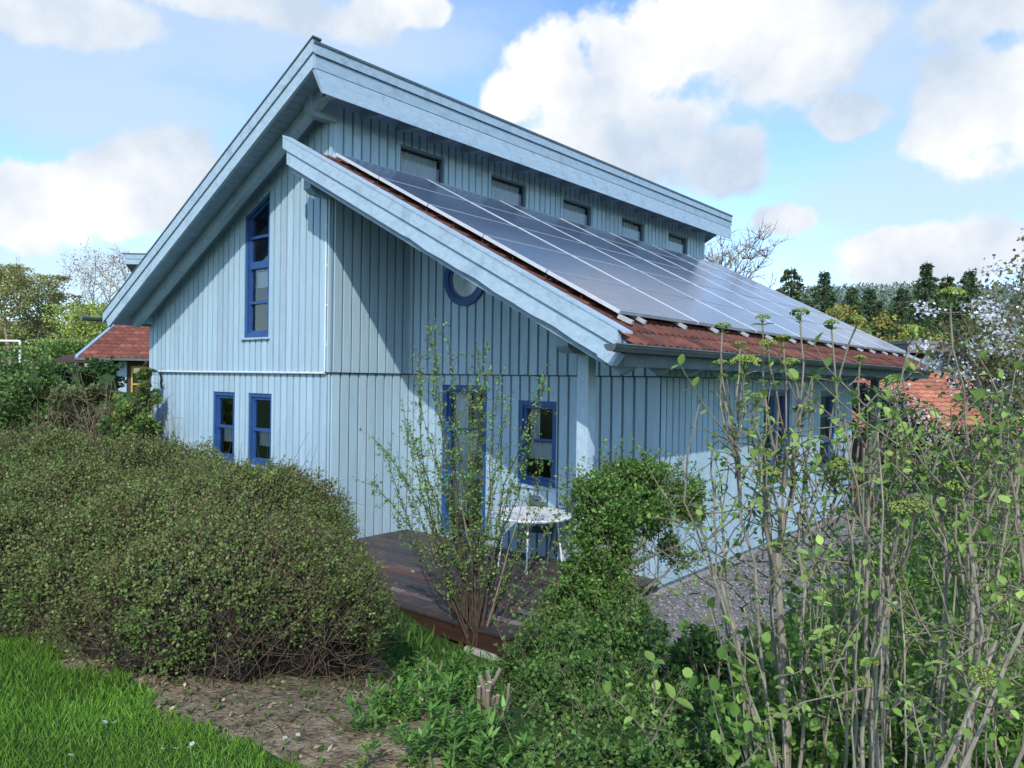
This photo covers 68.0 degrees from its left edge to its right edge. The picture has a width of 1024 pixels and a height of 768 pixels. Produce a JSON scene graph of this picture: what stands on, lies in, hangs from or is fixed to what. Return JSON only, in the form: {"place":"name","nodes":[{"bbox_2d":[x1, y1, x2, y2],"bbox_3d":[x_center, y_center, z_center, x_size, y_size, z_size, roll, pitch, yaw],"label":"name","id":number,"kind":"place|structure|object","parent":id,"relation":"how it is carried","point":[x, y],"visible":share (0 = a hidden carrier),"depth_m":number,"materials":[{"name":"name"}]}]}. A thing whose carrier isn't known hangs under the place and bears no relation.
{"place":"outdoors","nodes":[
{"label":"outdoors","id":0,"kind":"place"},
{"bbox_2d":[0,630,315,767],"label":"lawn grass","id":1,"kind":"structure","parent":0,"point":[32,660],"depth_m":3.70,"materials":[{"name":"green plant"}]},
{"bbox_2d":[0,353,1023,767],"bbox_3d":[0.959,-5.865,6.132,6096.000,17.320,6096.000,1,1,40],"label":"ground","id":2,"kind":"structure","parent":0,"point":[316,729],"depth_m":3.74,"materials":[{"name":"soil"}]},
{"bbox_2d":[0,340,20,361],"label":"goal frame","id":3,"kind":"object","parent":2,"relation":"on","point":[19,341],"visible":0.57,"depth_m":56.93,"materials":[{"name":"white metal"}]},
{"bbox_2d":[0,324,29,365],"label":"broadleaf tree","id":4,"kind":"object","parent":2,"relation":"on","point":[2,356],"visible":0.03,"depth_m":73.70,"materials":[{"name":"green plant"}]},
{"bbox_2d":[0,264,43,335],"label":"broadleaf tree","id":5,"kind":"object","parent":2,"relation":"on","point":[10,301],"visible":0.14,"depth_m":63.10,"materials":[{"name":"green plant"}]},
{"bbox_2d":[0,328,45,362],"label":"broadleaf tree","id":6,"kind":"object","parent":2,"relation":"on","point":[15,344],"visible":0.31,"depth_m":61.70,"materials":[{"name":"green plant"}]},
{"bbox_2d":[9,318,54,365],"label":"broadleaf tree","id":7,"kind":"object","parent":2,"relation":"on","point":[26,345],"visible":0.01,"depth_m":75.84,"materials":[{"name":"green plant"}]},
{"bbox_2d":[0,257,65,364],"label":"broadleaf tree","id":8,"kind":"object","parent":2,"relation":"on","point":[8,290],"visible":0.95,"depth_m":59.89,"materials":[{"name":"green plant"}]},
{"bbox_2d":[3,342,66,363],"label":"broadleaf tree","id":9,"kind":"object","parent":2,"relation":"on","point":[30,353],"visible":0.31,"depth_m":52.93,"materials":[{"name":"green plant"}]},
{"bbox_2d":[0,264,78,365],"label":"broadleaf tree","id":10,"kind":"object","parent":2,"relation":"on","point":[56,278],"visible":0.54,"depth_m":62.85,"materials":[{"name":"green plant"}]},
{"bbox_2d":[0,345,82,436],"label":"tall hedge","id":11,"kind":"object","parent":2,"relation":"on","point":[24,399],"visible":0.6,"depth_m":14.67,"materials":[{"name":"green plant"}]},
{"bbox_2d":[11,290,86,363],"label":"broadleaf tree","id":12,"kind":"object","parent":2,"relation":"on","point":[61,297],"visible":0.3,"depth_m":64.70,"materials":[{"name":"green plant"}]},
{"bbox_2d":[16,326,98,367],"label":"broadleaf tree","id":13,"kind":"object","parent":2,"relation":"on","point":[61,346],"visible":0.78,"depth_m":50.88,"materials":[{"name":"green plant"}]},
{"bbox_2d":[37,295,105,339],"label":"broadleaf tree","id":14,"kind":"object","parent":2,"relation":"on","point":[82,308],"visible":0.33,"depth_m":58.88,"materials":[{"name":"green plant"}]},
{"bbox_2d":[19,361,139,440],"bbox_3d":[-8.010,1.000,14.436,3.272,2.902,2.102,1,0,11],"label":"tall hedge","id":15,"kind":"object","parent":2,"relation":"on","point":[79,401],"visible":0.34,"depth_m":14.45,"materials":[{"name":"brown plant"}]},
{"bbox_2d":[36,355,127,410],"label":"shrub","id":16,"kind":"object","parent":2,"relation":"on","point":[110,367],"visible":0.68,"depth_m":23.81,"materials":[{"name":"green plant"}]},
{"bbox_2d":[59,308,107,365],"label":"broadleaf tree","id":17,"kind":"object","parent":2,"relation":"on","point":[81,327],"visible":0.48,"depth_m":54.44,"materials":[{"name":"green plant"}]},
{"bbox_2d":[57,251,126,366],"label":"birch tree","id":18,"kind":"object","parent":2,"relation":"on","point":[90,285],"visible":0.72,"depth_m":65.91,"materials":[{"name":"grey plant"}]},
{"bbox_2d":[85,301,107,328],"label":"broadleaf tree","id":19,"kind":"object","parent":2,"relation":"on","point":[102,304],"visible":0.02,"depth_m":58.03,"materials":[{"name":"green plant"}]},
{"bbox_2d":[54,253,150,391],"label":"neighbour house","id":20,"kind":"structure","parent":2,"relation":"on","point":[120,343],"depth_m":34.90,"materials":[{"name":"red tile"}]},
{"bbox_2d":[131,366,146,391],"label":"window","id":21,"kind":"structure","parent":20,"relation":"in","point":[132,367],"depth_m":34.84,"materials":[{"name":"yellow paint"}]},
{"bbox_2d":[63,233,147,306],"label":"birch tree","id":22,"kind":"object","parent":2,"relation":"on","point":[109,293],"visible":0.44,"depth_m":68.71,"materials":[{"name":"grey plant"}]},
{"bbox_2d":[93,249,129,303],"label":"birch tree","id":23,"kind":"object","parent":2,"relation":"on","point":[123,266],"visible":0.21,"depth_m":69.36,"materials":[{"name":"grey plant"}]},
{"bbox_2d":[89,349,182,451],"bbox_3d":[-6.994,0.907,14.011,1.695,3.130,1.524,1,1,40],"label":"tall hedge","id":24,"kind":"object","parent":2,"relation":"on","point":[129,414],"visible":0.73,"depth_m":13.99,"materials":[{"name":"green plant"}]},
{"bbox_2d":[0,410,418,711],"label":"clipped hedge","id":25,"kind":"object","parent":2,"relation":"on","point":[143,555],"visible":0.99,"depth_m":5.05,"materials":[{"name":"green plant"}]},
{"bbox_2d":[54,644,466,767],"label":"leaf litter","id":26,"kind":"object","parent":2,"relation":"on","point":[317,748],"visible":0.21,"depth_m":3.97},
{"bbox_2d":[339,672,399,703],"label":"shrub","id":27,"kind":"object","parent":2,"relation":"on","point":[350,686],"visible":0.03,"depth_m":4.67,"materials":[{"name":"green plant"}]},
{"bbox_2d":[343,669,460,731],"bbox_3d":[-0.565,1.607,3.818,0.458,0.267,0.680,1,1,40],"label":"leafy perennial","id":28,"kind":"object","parent":2,"relation":"on","point":[410,709],"visible":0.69,"depth_m":3.83,"materials":[{"name":"green plant"}]},
{"bbox_2d":[371,647,449,693],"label":"leafy perennial","id":29,"kind":"object","parent":2,"relation":"on","point":[403,663],"visible":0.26,"depth_m":5.70,"materials":[{"name":"green plant"}]},
{"bbox_2d":[407,657,465,709],"bbox_3d":[-0.463,1.727,4.252,0.280,0.271,0.374,1,1,40],"label":"pruned stump","id":30,"kind":"object","parent":2,"relation":"on","point":[420,676],"visible":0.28,"depth_m":4.31,"materials":[{"name":"wood"}]},
{"bbox_2d":[347,693,538,767],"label":"leafy perennial","id":31,"kind":"object","parent":2,"relation":"on","point":[450,733],"visible":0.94,"depth_m":3.31,"materials":[{"name":"green plant"}]},
{"bbox_2d":[417,646,501,708],"bbox_3d":[-0.337,1.714,4.354,0.511,0.337,0.593,1,1,40],"label":"leafy perennial","id":32,"kind":"object","parent":2,"relation":"on","point":[465,693],"visible":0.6,"depth_m":4.38,"materials":[{"name":"green plant"}]},
{"bbox_2d":[352,305,571,648],"bbox_3d":[-0.510,0.970,8.041,2.243,3.583,1.884,1,0,-9],"label":"spring shrub","id":33,"kind":"object","parent":2,"relation":"on","point":[458,556],"visible":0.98,"depth_m":7.79,"materials":[{"name":"green plant"}]},
{"bbox_2d":[464,645,500,660],"bbox_3d":[-0.258,2.786,7.771,0.434,0.197,0.345,1,1,40],"label":"concrete block","id":34,"kind":"object","parent":2,"relation":"on","point":[476,651],"depth_m":7.64,"materials":[{"name":"white concrete"}]},
{"bbox_2d":[477,667,510,732],"bbox_3d":[-0.103,1.562,3.682,0.168,0.320,0.187,1,0,-19],"label":"pruned stump","id":35,"kind":"object","parent":2,"relation":"on","point":[487,689],"visible":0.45,"depth_m":3.64,"materials":[{"name":"beige wood"}]},
{"bbox_2d":[354,529,655,656],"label":"wooden deck","id":36,"kind":"structure","parent":2,"relation":"on","point":[430,608],"depth_m":9.28,"materials":[{"name":"brown wood"}]},
{"bbox_2d":[445,504,495,571],"bbox_3d":[-0.531,2.024,9.961,0.579,0.889,0.451,1,0,-30],"label":"garden chair","id":37,"kind":"object","parent":36,"relation":"on","point":[461,522],"visible":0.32,"depth_m":9.85,"materials":[{"name":"green metal"}]},
{"bbox_2d":[489,506,572,574],"bbox_3d":[0.252,2.112,10.294,1.132,0.724,1.132,1,1,40],"label":"garden table","id":38,"kind":"object","parent":36,"relation":"on","point":[544,513],"visible":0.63,"depth_m":10.20,"materials":[{"name":"white metal"}]},
{"bbox_2d":[516,494,555,565],"bbox_3d":[0.373,2.033,10.658,0.452,0.889,0.579,1,0,20],"label":"garden chair","id":39,"kind":"object","parent":36,"relation":"on","point":[536,529],"visible":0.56,"depth_m":10.63,"materials":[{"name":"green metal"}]},
{"bbox_2d":[80,35,933,594],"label":"house","id":40,"kind":"structure","parent":2,"relation":"on","point":[340,225],"depth_m":11.97,"materials":[{"name":"blue wood"}]},
{"bbox_2d":[213,391,269,461],"bbox_3d":[-4.917,0.747,13.696,1.320,1.615,0.725,1,1,40],"label":"window","id":41,"kind":"structure","parent":40,"relation":"in","point":[224,402],"depth_m":13.67,"materials":[{"name":"blue paint"}]},
{"bbox_2d":[240,193,269,339],"bbox_3d":[-4.069,-1.979,12.960,1.340,2.800,0.725,1,1,40],"label":"window","id":42,"kind":"structure","parent":40,"relation":"in","point":[257,227],"depth_m":12.95,"materials":[{"name":"glass"}]},
{"bbox_2d":[248,393,271,466],"bbox_3d":[-4.029,0.765,12.958,1.310,1.615,0.725,1,1,40],"label":"window","id":43,"kind":"structure","parent":40,"relation":"in","point":[258,432],"depth_m":12.93,"materials":[{"name":"blue paint"}]},
{"bbox_2d":[400,144,443,183],"bbox_3d":[-1.762,-3.702,13.088,0.632,0.890,1.630,1,1,40],"label":"window","id":44,"kind":"structure","parent":40,"relation":"in","point":[411,164],"depth_m":13.05,"materials":[{"name":"blue glass"}]},
{"bbox_2d":[441,385,486,535],"bbox_3d":[-0.544,1.223,12.163,1.560,2.810,0.662,1,1,40],"label":"door","id":45,"kind":"structure","parent":40,"relation":"in","point":[460,403],"depth_m":12.16,"materials":[{"name":"blue paint"}]},
{"bbox_2d":[444,267,483,305],"bbox_3d":[-0.727,-1.653,11.803,0.880,0.880,0.050,1,1,40],"label":"window","id":46,"kind":"structure","parent":40,"relation":"in","point":[459,290],"depth_m":11.88,"materials":[{"name":"blue paint"}]},
{"bbox_2d":[491,174,525,207],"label":"window","id":47,"kind":"structure","parent":40,"relation":"in","point":[500,191],"depth_m":14.82,"materials":[{"name":"grey glass"}]},
{"bbox_2d":[515,400,558,490],"bbox_3d":[0.557,0.858,11.209,1.300,1.625,0.725,1,1,40],"label":"window","id":48,"kind":"structure","parent":40,"relation":"in","point":[544,444],"depth_m":11.18,"materials":[{"name":"blue paint"}]},
{"bbox_2d":[563,198,590,226],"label":"window","id":49,"kind":"structure","parent":40,"relation":"in","point":[582,215],"depth_m":16.63,"materials":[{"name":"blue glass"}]},
{"bbox_2d":[621,217,643,241],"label":"window","id":50,"kind":"structure","parent":40,"relation":"in","point":[636,231],"depth_m":18.41,"materials":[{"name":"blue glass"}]},
{"bbox_2d":[668,232,686,254],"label":"window","id":51,"kind":"structure","parent":40,"relation":"in","point":[674,244],"depth_m":20.15,"materials":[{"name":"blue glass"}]},
{"bbox_2d":[763,390,789,486],"bbox_3d":[4.236,0.885,13.036,0.725,1.990,1.820,1,1,40],"label":"window","id":52,"kind":"structure","parent":40,"relation":"in","point":[781,397],"depth_m":13.26,"materials":[{"name":"blue paint"}]},
{"bbox_2d":[819,391,833,473],"bbox_3d":[5.949,0.911,15.097,0.725,1.960,1.500,1,1,40],"label":"window","id":53,"kind":"structure","parent":40,"relation":"in","point":[826,398],"depth_m":15.23,"materials":[{"name":"blue paint"}]},
{"bbox_2d":[410,590,730,767],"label":"shrub","id":54,"kind":"object","parent":2,"relation":"on","point":[572,651],"visible":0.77,"depth_m":4.00,"materials":[{"name":"green plant"}]},
{"bbox_2d":[506,434,728,680],"bbox_3d":[0.923,1.567,6.016,1.463,2.356,1.909,1,1,40],"label":"evergreen bush","id":55,"kind":"object","parent":2,"relation":"on","point":[591,577],"visible":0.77,"depth_m":5.82,"materials":[{"name":"green plant"}]},
{"bbox_2d":[643,616,790,718],"bbox_3d":[1.284,1.891,4.312,1.470,1.050,1.368,1,1,40],"label":"shrub","id":56,"kind":"object","parent":2,"relation":"on","point":[699,646],"visible":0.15,"depth_m":4.59,"materials":[{"name":"green plant"}]},
{"bbox_2d":[704,215,793,292],"bbox_3d":[8.267,-1.780,29.358,4.726,8.999,5.182,1,1,40],"label":"bare tree","id":57,"kind":"object","parent":2,"relation":"on","point":[743,256],"visible":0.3,"depth_m":28.32,"materials":[{"name":"grey plant"}]},
{"bbox_2d":[600,307,925,767],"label":"viburnum shrub","id":58,"kind":"object","parent":2,"relation":"on","point":[775,564],"visible":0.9,"depth_m":2.91,"materials":[{"name":"green plant"}]},
{"bbox_2d":[626,487,957,656],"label":"gravel path","id":59,"kind":"structure","parent":2,"relation":"on","point":[685,607],"depth_m":9.92,"materials":[{"name":"grey gravel"}]},
{"bbox_2d":[775,266,810,301],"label":"spruce tree","id":60,"kind":"object","parent":2,"relation":"on","point":[795,285],"visible":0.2,"depth_m":69.64,"materials":[{"name":"green plant"}]},
{"bbox_2d":[804,298,818,310],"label":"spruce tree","id":61,"kind":"object","parent":2,"relation":"on","point":[809,303],"visible":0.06,"depth_m":63.80,"materials":[{"name":"green plant"}]},
{"bbox_2d":[809,271,840,319],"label":"spruce tree","id":62,"kind":"object","parent":2,"relation":"on","point":[819,295],"visible":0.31,"depth_m":67.78,"materials":[{"name":"green plant"}]},
{"bbox_2d":[733,490,936,725],"bbox_3d":[1.861,1.347,4.361,0.960,1.567,2.113,1,0,25],"label":"leafy thicket","id":63,"kind":"object","parent":2,"relation":"on","point":[788,596],"visible":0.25,"depth_m":3.99,"materials":[{"name":"green plant"}]},
{"bbox_2d":[676,570,1023,767],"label":"leafy thicket","id":64,"kind":"object","parent":2,"relation":"on","point":[818,746],"visible":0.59,"depth_m":3.00,"materials":[{"name":"green plant"}]},
{"bbox_2d":[841,285,874,332],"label":"spruce tree","id":65,"kind":"object","parent":2,"relation":"on","point":[852,297],"visible":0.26,"depth_m":65.65,"materials":[{"name":"green plant"}]},
{"bbox_2d":[826,302,900,335],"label":"broadleaf tree","id":66,"kind":"object","parent":2,"relation":"on","point":[883,321],"visible":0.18,"depth_m":50.47,"materials":[{"name":"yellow plant"}]},
{"bbox_2d":[861,325,874,334],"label":"broadleaf tree","id":67,"kind":"object","parent":2,"relation":"on","point":[868,332],"visible":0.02,"depth_m":51.17,"materials":[{"name":"green plant"}]},
{"bbox_2d":[858,286,887,336],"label":"spruce tree","id":68,"kind":"object","parent":2,"relation":"on","point":[869,303],"visible":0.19,"depth_m":73.82,"materials":[{"name":"green plant"}]},
{"bbox_2d":[864,298,900,339],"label":"spruce tree","id":69,"kind":"object","parent":2,"relation":"on","point":[879,304],"visible":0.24,"depth_m":59.67,"materials":[{"name":"green plant"}]},
{"bbox_2d":[752,286,1023,767],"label":"viburnum shrub","id":70,"kind":"object","parent":2,"relation":"on","point":[973,695],"visible":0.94,"depth_m":2.62,"materials":[{"name":"green plant"}]},
{"bbox_2d":[758,324,1022,767],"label":"viburnum shrub","id":71,"kind":"object","parent":2,"relation":"on","point":[879,648],"visible":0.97,"depth_m":2.68,"materials":[{"name":"green plant"}]},
{"bbox_2d":[852,382,942,491],"bbox_3d":[10.469,1.881,21.257,1.443,3.834,3.512,1,0,0],"label":"lean to shed","id":72,"kind":"object","parent":2,"relation":"on","point":[865,384],"visible":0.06,"depth_m":21.24,"materials":[{"name":"wood"}]},
{"bbox_2d":[873,285,928,340],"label":"spruce tree","id":73,"kind":"object","parent":2,"relation":"on","point":[900,305],"visible":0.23,"depth_m":61.74,"materials":[{"name":"green plant"}]},
{"bbox_2d":[876,321,929,341],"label":"broadleaf tree","id":74,"kind":"object","parent":2,"relation":"on","point":[884,338],"visible":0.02,"depth_m":47.29,"materials":[{"name":"green plant"}]},
{"bbox_2d":[890,298,939,340],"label":"spruce tree","id":75,"kind":"object","parent":2,"relation":"on","point":[912,311],"visible":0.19,"depth_m":57.79,"materials":[{"name":"green plant"}]},
{"bbox_2d":[896,326,959,340],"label":"broadleaf tree","id":76,"kind":"object","parent":2,"relation":"on","point":[904,335],"visible":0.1,"depth_m":45.78,"materials":[{"name":"green plant"}]},
{"bbox_2d":[839,418,1023,735],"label":"leafy thicket","id":77,"kind":"object","parent":2,"relation":"on","point":[912,566],"visible":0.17,"depth_m":3.96,"materials":[{"name":"green plant"}]},
{"bbox_2d":[903,262,967,338],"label":"spruce tree","id":78,"kind":"object","parent":2,"relation":"on","point":[927,281],"visible":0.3,"depth_m":65.57,"materials":[{"name":"green plant"}]},
{"bbox_2d":[852,371,1023,465],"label":"garage","id":79,"kind":"structure","parent":2,"relation":"on","point":[920,390],"depth_m":28.07,"materials":[{"name":"orange ceramic"}]},
{"bbox_2d":[930,273,963,339],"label":"spruce tree","id":80,"kind":"object","parent":2,"relation":"on","point":[949,281],"visible":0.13,"depth_m":67.77,"materials":[{"name":"green plant"}]},
{"bbox_2d":[887,340,1023,370],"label":"flat roofed house","id":81,"kind":"structure","parent":2,"relation":"on","point":[902,345],"depth_m":39.10,"materials":[{"name":"grey"}]},
{"bbox_2d":[938,269,992,340],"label":"spruce tree","id":82,"kind":"object","parent":2,"relation":"on","point":[966,280],"visible":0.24,"depth_m":65.77,"materials":[{"name":"green plant"}]},
{"bbox_2d":[907,228,1023,549],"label":"blossom tree","id":83,"kind":"object","parent":2,"relation":"on","point":[996,358],"visible":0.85,"depth_m":12.41,"materials":[{"name":"white plant"}]},
{"bbox_2d":[975,300,1011,340],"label":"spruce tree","id":84,"kind":"object","parent":2,"relation":"on","point":[1001,314],"visible":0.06,"depth_m":71.48,"materials":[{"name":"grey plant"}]},
{"bbox_2d":[968,318,1023,341],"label":"broadleaf tree","id":85,"kind":"object","parent":2,"relation":"on","point":[996,338],"visible":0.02,"depth_m":49.27,"materials":[{"name":"green plant"}]},
{"bbox_2d":[0,0,1023,324],"label":"sky","id":86,"kind":"structure","parent":0,"point":[886,137],"materials":[{"name":"blue"}]},
{"bbox_2d":[365,543,1023,767],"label":"meadow grass","id":87,"kind":"structure","parent":0,"point":[414,630],"depth_m":7.13,"materials":[{"name":"green plant"}]},
{"bbox_3d":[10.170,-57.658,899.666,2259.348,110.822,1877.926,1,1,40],"label":"wooded hill","id":88,"kind":"structure","parent":0,"visible":0},
{"bbox_2d":[781,281,1023,340],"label":"forest","id":89,"kind":"object","parent":88,"relation":"on","point":[887,293],"visible":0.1,"depth_m":660.66,"materials":[{"name":"green plant"}]}
]}

